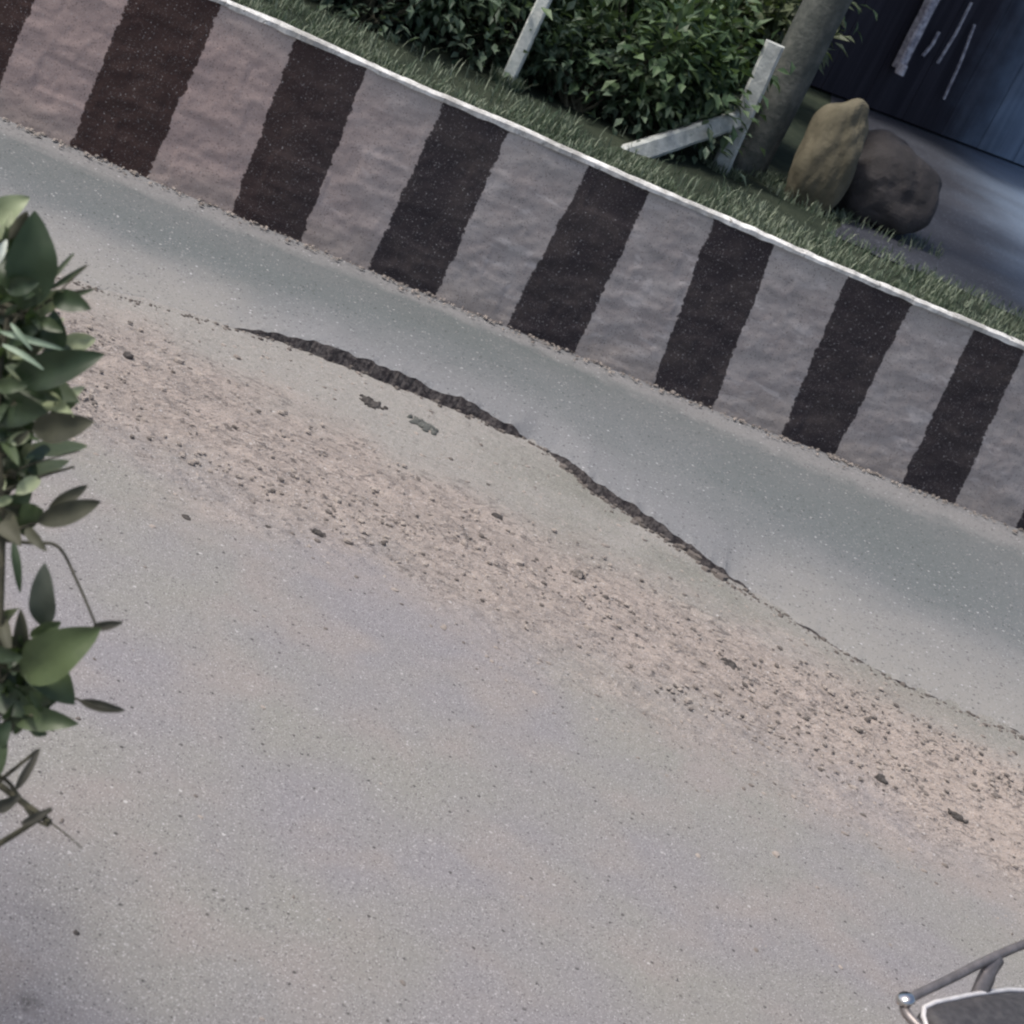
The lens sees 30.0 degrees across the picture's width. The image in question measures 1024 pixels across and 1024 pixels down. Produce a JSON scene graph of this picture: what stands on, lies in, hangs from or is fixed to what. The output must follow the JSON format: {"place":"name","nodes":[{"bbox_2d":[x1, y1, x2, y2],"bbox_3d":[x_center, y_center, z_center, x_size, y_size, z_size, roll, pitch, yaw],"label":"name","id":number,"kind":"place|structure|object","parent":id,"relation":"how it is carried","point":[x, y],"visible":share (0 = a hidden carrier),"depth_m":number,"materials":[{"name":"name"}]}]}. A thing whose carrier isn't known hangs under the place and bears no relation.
{"place":"outdoors","nodes":[
{"label":"outdoors","id":0,"kind":"place"},
{"bbox_2d":[0,273,1023,1023],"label":"road","id":1,"kind":"structure","parent":0,"point":[572,821],"depth_m":5.99,"materials":[{"name":"grey asphalt"}]},
{"bbox_2d":[182,514,190,520],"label":"stone","id":2,"kind":"object","parent":1,"relation":"on","point":[185,516],"visible":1,"depth_m":6.83,"materials":[{"name":"grey stone"}]},
{"bbox_2d":[359,394,387,409],"bbox_3d":[-0.629,-0.495,8.634,0.146,0.021,0.116,26,21,0],"label":"stone","id":3,"kind":"object","parent":1,"relation":"on","point":[369,401],"visible":1,"depth_m":8.62,"materials":[{"name":"grey stone"}]},
{"bbox_2d":[407,414,437,435],"bbox_3d":[-0.404,-0.399,8.667,0.170,0.022,0.106,32,22,15],"label":"stone","id":4,"kind":"object","parent":1,"relation":"on","point":[424,425],"visible":1,"depth_m":8.65,"materials":[{"name":"grey stone"}]},
{"bbox_2d":[0,117,1023,733],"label":"asphalt strip","id":5,"kind":"object","parent":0,"point":[914,587],"visible":0.98,"depth_m":9.57,"materials":[{"name":"grey asphalt"}]},
{"bbox_2d":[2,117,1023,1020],"bbox_3d":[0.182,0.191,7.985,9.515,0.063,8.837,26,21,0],"label":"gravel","id":6,"kind":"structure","parent":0,"point":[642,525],"depth_m":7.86,"materials":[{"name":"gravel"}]},
{"bbox_2d":[36,309,1023,912],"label":"dirt","id":7,"kind":"structure","parent":0,"point":[256,441],"depth_m":7.52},
{"bbox_2d":[122,352,133,358],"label":"stone","id":8,"kind":"object","parent":7,"relation":"on","point":[128,355],"visible":1,"depth_m":7.87,"materials":[{"name":"grey stone"}]},
{"bbox_2d":[311,528,325,537],"bbox_3d":[-0.725,0.076,7.173,0.060,0.013,0.042,29,21,8],"label":"stone","id":9,"kind":"object","parent":7,"relation":"on","point":[317,532],"visible":1,"depth_m":7.17,"materials":[{"name":"grey stone"}]},
{"bbox_2d":[491,513,502,519],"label":"stone","id":10,"kind":"object","parent":7,"relation":"on","point":[498,516],"visible":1,"depth_m":8.05,"materials":[{"name":"grey stone"}]},
{"bbox_2d":[571,569,585,578],"bbox_3d":[0.279,0.252,7.894,0.070,0.029,0.066,26,21,0],"label":"stone","id":11,"kind":"object","parent":7,"relation":"on","point":[579,574],"visible":1,"depth_m":7.88,"materials":[{"name":"grey stone"}]},
{"bbox_2d":[720,658,741,670],"bbox_3d":[0.891,0.615,7.752,0.097,0.023,0.072,26,21,0],"label":"stone","id":12,"kind":"object","parent":7,"relation":"on","point":[730,663],"visible":1,"depth_m":7.74,"materials":[{"name":"grey stone"}]},
{"bbox_2d":[874,774,887,783],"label":"stone","id":13,"kind":"object","parent":7,"relation":"on","point":[880,778],"visible":1,"depth_m":7.39,"materials":[{"name":"grey stone"}]},
{"bbox_2d":[948,808,968,822],"bbox_3d":[1.727,1.177,7.397,0.094,0.017,0.049,34,22,19],"label":"stone","id":14,"kind":"object","parent":7,"relation":"on","point":[956,815],"visible":1,"depth_m":7.39,"materials":[{"name":"grey stone"}]},
{"bbox_2d":[231,0,1023,341],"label":"bank","id":15,"kind":"structure","parent":0,"point":[815,100],"depth_m":11.25,"materials":[{"name":"green plant"}]},
{"bbox_2d":[361,0,444,28],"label":"shrub","id":16,"kind":"object","parent":15,"relation":"on","point":[410,22],"visible":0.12,"depth_m":11.35,"materials":[{"name":"green plant"}]},
{"bbox_2d":[314,0,501,51],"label":"shrub","id":17,"kind":"object","parent":15,"relation":"on","point":[383,22],"visible":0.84,"depth_m":10.90,"materials":[{"name":"green plant"}]},
{"bbox_2d":[376,0,586,66],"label":"shrub","id":18,"kind":"object","parent":15,"relation":"on","point":[491,12],"visible":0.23,"depth_m":11.31,"materials":[{"name":"green plant"}]},
{"bbox_2d":[402,0,604,89],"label":"shrub","id":19,"kind":"object","parent":15,"relation":"on","point":[480,54],"visible":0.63,"depth_m":11.25,"materials":[{"name":"green plant"}]},
{"bbox_2d":[502,0,551,84],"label":"fence post","id":20,"kind":"object","parent":15,"relation":"on","point":[525,41],"visible":0.57,"depth_m":11.09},
{"bbox_2d":[493,0,694,141],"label":"shrub","id":21,"kind":"object","parent":15,"relation":"on","point":[567,68],"visible":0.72,"depth_m":11.36,"materials":[{"name":"green plant"}]},
{"bbox_2d":[508,0,743,69],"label":"shrub","id":22,"kind":"object","parent":15,"relation":"on","point":[658,6],"depth_m":13.10,"materials":[{"name":"green plant"}]},
{"bbox_2d":[509,0,795,150],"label":"shrub","id":23,"kind":"object","parent":15,"relation":"on","point":[695,31],"visible":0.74,"depth_m":11.36,"materials":[{"name":"green plant"}]},
{"bbox_2d":[577,32,765,186],"bbox_3d":[0.975,-2.380,11.603,1.208,1.023,0.975,26,21,0],"label":"shrub","id":24,"kind":"object","parent":15,"relation":"on","point":[657,129],"visible":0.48,"depth_m":11.42,"materials":[{"name":"green plant"}]},
{"bbox_2d":[622,39,784,174],"bbox_3d":[1.062,-2.317,11.314,1.039,1.166,0.185,2,31,-46],"label":"fence post","id":25,"kind":"object","parent":15,"relation":"on","point":[662,144],"visible":0.66,"depth_m":11.40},
{"bbox_2d":[633,0,861,110],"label":"shrub","id":26,"kind":"object","parent":15,"relation":"on","point":[782,13],"visible":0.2,"depth_m":12.40,"materials":[{"name":"green plant"}]},
{"bbox_2d":[732,0,852,177],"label":"tree","id":27,"kind":"object","parent":15,"relation":"on","point":[810,33],"visible":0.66,"depth_m":11.94,"materials":[{"name":"grey plant"}]},
{"bbox_2d":[741,5,877,42],"bbox_3d":[2.006,-4.676,15.193,2.330,2.513,2.226,26,21,0],"label":"shrub","id":28,"kind":"object","parent":15,"relation":"on","point":[858,10],"visible":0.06,"depth_m":15.56,"materials":[{"name":"green plant"}]},
{"bbox_2d":[784,98,868,213],"bbox_3d":[1.978,-2.213,11.998,0.399,0.862,0.442,26,21,0],"label":"boulder","id":29,"kind":"object","parent":15,"relation":"on","point":[822,170],"visible":0.89,"depth_m":11.82,"materials":[{"name":"beige stone"}]},
{"bbox_2d":[833,129,941,234],"bbox_3d":[2.407,-2.151,12.487,0.780,0.660,0.834,26,21,0],"label":"boulder","id":30,"kind":"object","parent":15,"relation":"on","point":[896,184],"visible":0.63,"depth_m":12.18,"materials":[{"name":"grey stone"}]},
{"bbox_2d":[828,93,1023,315],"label":"yard","id":31,"kind":"structure","parent":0,"point":[976,225],"depth_m":14.55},
{"bbox_2d":[756,0,1023,165],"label":"shed","id":32,"kind":"structure","parent":31,"relation":"on","point":[953,69],"depth_m":18.40,"materials":[{"name":"blue metal"}]},
{"bbox_2d":[895,939,1023,1023],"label":"chair","id":33,"kind":"object","parent":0,"point":[982,1002],"visible":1,"depth_m":4.41,"materials":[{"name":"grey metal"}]},
{"label":"ground","id":34,"kind":"structure","parent":0,"visible":0},
{"bbox_2d":[0,195,124,848],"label":"garden shrub","id":35,"kind":"object","parent":34,"relation":"on","point":[36,683],"visible":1,"depth_m":3.30,"materials":[{"name":"green plant"}]},
{"bbox_2d":[0,0,1023,529],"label":"retaining wall","id":36,"kind":"structure","parent":34,"relation":"on","point":[260,118],"depth_m":10.50,"materials":[{"name":"white paint"}]}
]}

